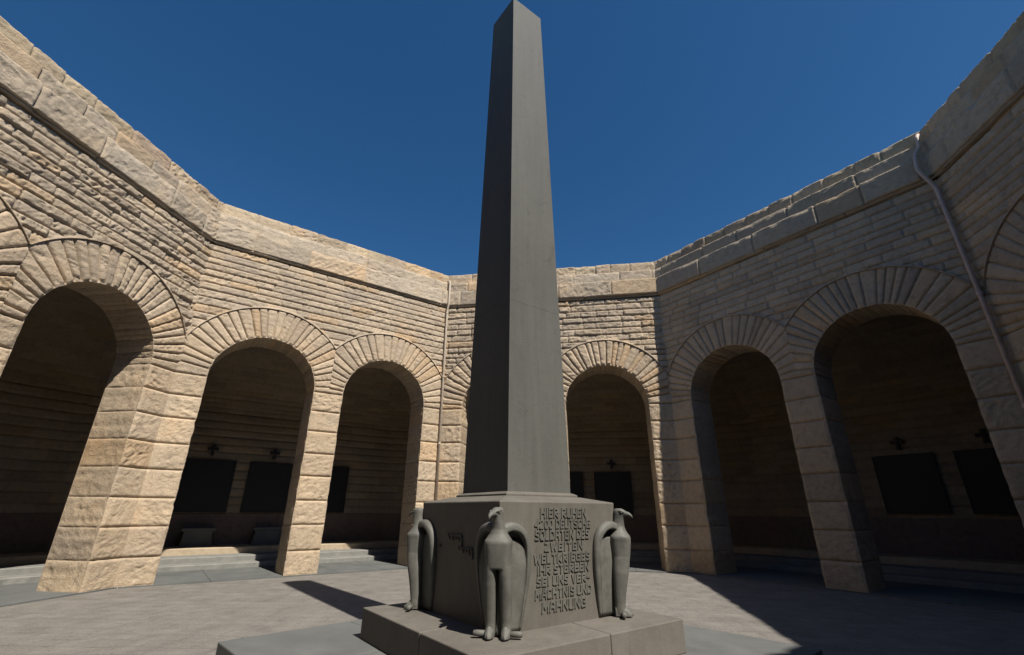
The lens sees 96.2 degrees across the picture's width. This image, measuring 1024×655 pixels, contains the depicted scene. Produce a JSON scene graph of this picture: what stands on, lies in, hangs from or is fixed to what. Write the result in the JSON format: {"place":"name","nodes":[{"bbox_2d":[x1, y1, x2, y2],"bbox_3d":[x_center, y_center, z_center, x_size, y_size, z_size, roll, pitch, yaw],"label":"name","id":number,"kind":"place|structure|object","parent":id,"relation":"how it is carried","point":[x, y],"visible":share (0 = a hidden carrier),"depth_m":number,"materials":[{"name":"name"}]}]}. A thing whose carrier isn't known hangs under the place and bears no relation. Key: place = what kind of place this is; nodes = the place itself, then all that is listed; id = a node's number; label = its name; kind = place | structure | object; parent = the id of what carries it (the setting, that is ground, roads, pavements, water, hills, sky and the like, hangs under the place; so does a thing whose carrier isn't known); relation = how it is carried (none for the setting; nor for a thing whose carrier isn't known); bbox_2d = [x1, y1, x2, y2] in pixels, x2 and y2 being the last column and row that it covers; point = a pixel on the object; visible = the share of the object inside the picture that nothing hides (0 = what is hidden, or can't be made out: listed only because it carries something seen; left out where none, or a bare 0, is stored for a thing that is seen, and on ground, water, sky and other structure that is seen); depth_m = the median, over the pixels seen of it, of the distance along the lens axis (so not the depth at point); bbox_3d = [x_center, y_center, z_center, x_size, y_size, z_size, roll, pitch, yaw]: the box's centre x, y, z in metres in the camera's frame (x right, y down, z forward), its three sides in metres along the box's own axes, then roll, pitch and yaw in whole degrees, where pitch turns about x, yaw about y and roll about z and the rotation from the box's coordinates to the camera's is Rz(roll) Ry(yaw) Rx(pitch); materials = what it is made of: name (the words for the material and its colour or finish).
{"place":"outdoors","nodes":[
{"label":"outdoors","id":0,"kind":"place"},
{"bbox_2d":[178,527,215,546],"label":"stone block","id":1,"kind":"structure","parent":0,"point":[196,537],"depth_m":12.68,"materials":[{"name":"grey stone"}]},
{"bbox_2d":[249,526,281,544],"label":"stone block","id":2,"kind":"structure","parent":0,"point":[265,535],"depth_m":13.63,"materials":[{"name":"grey stone"}]},
{"bbox_2d":[0,569,1023,654],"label":"courtyard floor","id":3,"kind":"structure","parent":0,"point":[195,619],"depth_m":6.61,"materials":[{"name":"grey stone"}]},
{"bbox_2d":[216,619,822,654],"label":"stone plinth","id":4,"kind":"structure","parent":3,"relation":"on","point":[342,638],"depth_m":4.54,"materials":[{"name":"grey stone"}]},
{"bbox_2d":[360,0,685,654],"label":"obelisk monument","id":5,"kind":"object","parent":4,"relation":"on","point":[516,464],"visible":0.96,"depth_m":4.93,"materials":[{"name":"stone"}]},
{"bbox_2d":[403,507,436,610],"bbox_3d":[-0.953,2.456,4.941,0.453,0.965,0.502,-3,-22,8],"label":"eagle statue","id":6,"kind":"object","parent":5,"relation":"on","point":[421,552],"visible":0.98,"depth_m":4.79,"materials":[{"name":"stone"}]},
{"bbox_2d":[473,507,530,639],"bbox_3d":[-0.104,2.039,3.887,0.502,0.965,0.453,-3,-22,8],"label":"eagle statue","id":7,"kind":"object","parent":5,"relation":"on","point":[503,562],"visible":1,"depth_m":3.83,"materials":[{"name":"stone"}]},
{"bbox_2d":[592,508,633,617],"bbox_3d":[1.030,2.360,4.673,0.453,0.965,0.502,-3,-22,8],"label":"eagle statue","id":8,"kind":"object","parent":5,"relation":"on","point":[611,556],"visible":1,"depth_m":4.54,"materials":[{"name":"stone"}]},
{"bbox_2d":[0,559,1023,612],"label":"arcade floor","id":9,"kind":"structure","parent":0,"point":[16,594],"depth_m":9.48,"materials":[{"name":"grey stone"}]},
{"bbox_2d":[0,16,220,592],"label":"arcade wall","id":10,"kind":"structure","parent":9,"relation":"on","point":[109,222],"depth_m":9.23,"materials":[{"name":"stone"}]},
{"bbox_2d":[39,202,450,588],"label":"arcade wall","id":11,"kind":"structure","parent":9,"relation":"on","point":[313,358],"depth_m":12.88,"materials":[{"name":"stone"}]},
{"bbox_2d":[173,459,236,511],"bbox_3d":[-9.012,4.649,13.492,1.340,1.450,0.090,15,-26,-33],"label":"plaque","id":12,"kind":"object","parent":11,"relation":"attached to","point":[205,485],"visible":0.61,"depth_m":13.47,"materials":[{"name":"brown metal"}]},
{"bbox_2d":[208,444,218,455],"bbox_3d":[-9.017,3.699,13.851,0.280,0.320,0.090,15,-26,-33],"label":"cross","id":13,"kind":"object","parent":11,"relation":"attached to","point":[213,448],"visible":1,"depth_m":13.82,"materials":[{"name":"brown metal"}]},
{"bbox_2d":[240,462,292,512],"bbox_3d":[-7.663,5.021,14.403,1.260,1.450,0.090,15,-26,-33],"label":"plaque","id":14,"kind":"object","parent":11,"relation":"attached to","point":[267,485],"visible":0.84,"depth_m":14.36,"materials":[{"name":"brown metal"}]},
{"bbox_2d":[270,449,279,459],"bbox_3d":[-7.635,4.080,14.783,0.280,0.320,0.090,15,-26,-33],"label":"cross","id":15,"kind":"object","parent":11,"relation":"attached to","point":[275,452],"visible":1,"depth_m":14.76,"materials":[{"name":"brown metal"}]},
{"bbox_2d":[326,467,348,512],"bbox_3d":[-6.208,5.421,15.384,1.300,1.450,0.090,15,-26,-33],"label":"plaque","id":16,"kind":"object","parent":11,"relation":"attached to","point":[337,491],"visible":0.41,"depth_m":15.55,"materials":[{"name":"brown metal"}]},
{"bbox_2d":[435,280,450,499],"bbox_3d":[-2.106,2.351,13.692,0.110,8.501,0.213,20,-29,-40],"label":"downpipe","id":17,"kind":"object","parent":11,"relation":"attached to","point":[440,422],"visible":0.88,"depth_m":13.80,"materials":[{"name":"grey metal"}]},
{"bbox_2d":[437,262,692,571],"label":"arcade wall","id":18,"kind":"structure","parent":9,"relation":"on","point":[617,398],"depth_m":14.08,"materials":[{"name":"stone"}]},
{"bbox_2d":[569,472,583,497],"bbox_3d":[1.944,5.977,16.599,1.280,1.410,0.090,-3,-22,8],"label":"plaque","id":19,"kind":"object","parent":18,"relation":"attached to","point":[576,483],"visible":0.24,"depth_m":16.63,"materials":[{"name":"brown metal"}]},
{"bbox_2d":[607,460,614,468],"bbox_3d":[3.607,4.979,16.706,0.280,0.320,0.090,-3,-22,8],"label":"cross","id":20,"kind":"object","parent":18,"relation":"attached to","point":[610,463],"visible":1,"depth_m":16.67,"materials":[{"name":"brown metal"}]},
{"bbox_2d":[594,472,633,513],"bbox_3d":[3.608,5.888,16.353,1.290,1.410,0.090,-3,-22,8],"label":"plaque","id":21,"kind":"object","parent":18,"relation":"attached to","point":[615,488],"visible":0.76,"depth_m":16.37,"materials":[{"name":"brown metal"}]},
{"bbox_2d":[654,131,1023,593],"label":"arcade wall","id":22,"kind":"structure","parent":9,"relation":"on","point":[827,338],"depth_m":11.17,"materials":[{"name":"stone"}]},
{"bbox_2d":[889,437,903,449],"bbox_3d":[10.198,3.071,12.162,0.090,0.320,0.280,15,-26,-33],"label":"cross","id":23,"kind":"object","parent":22,"relation":"attached to","point":[896,442],"visible":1,"depth_m":12.13,"materials":[{"name":"brown metal"}]},
{"bbox_2d":[871,452,951,513],"bbox_3d":[10.203,4.005,11.790,0.090,1.430,1.290,15,-26,-33],"label":"plaque","id":24,"kind":"object","parent":22,"relation":"attached to","point":[910,483],"visible":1,"depth_m":11.74,"materials":[{"name":"brown metal"}]},
{"bbox_2d":[913,134,1023,408],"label":"downpipe","id":25,"kind":"object","parent":22,"relation":"attached to","point":[983,303],"visible":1,"depth_m":8.20,"materials":[{"name":"grey metal"}]},
{"bbox_2d":[974,429,989,442],"bbox_3d":[11.193,2.569,10.891,0.090,0.320,0.280,15,-26,-33],"label":"cross","id":26,"kind":"object","parent":22,"relation":"attached to","point":[982,433],"visible":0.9,"depth_m":10.87,"materials":[{"name":"brown metal"}]},
{"bbox_2d":[953,448,1018,513],"bbox_3d":[11.201,3.501,10.516,0.090,1.430,1.300,15,-26,-33],"label":"plaque","id":27,"kind":"object","parent":22,"relation":"attached to","point":[985,482],"visible":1,"depth_m":10.70,"materials":[{"name":"brown metal"}]},
{"bbox_2d":[920,11,1023,385],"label":"arcade wall","id":28,"kind":"structure","parent":9,"relation":"on","point":[972,134],"depth_m":7.83,"materials":[{"name":"stone"}]},
{"bbox_2d":[0,0,1023,275],"label":"sky","id":29,"kind":"structure","parent":0,"point":[360,123],"materials":[{"name":"blue"}]}
]}

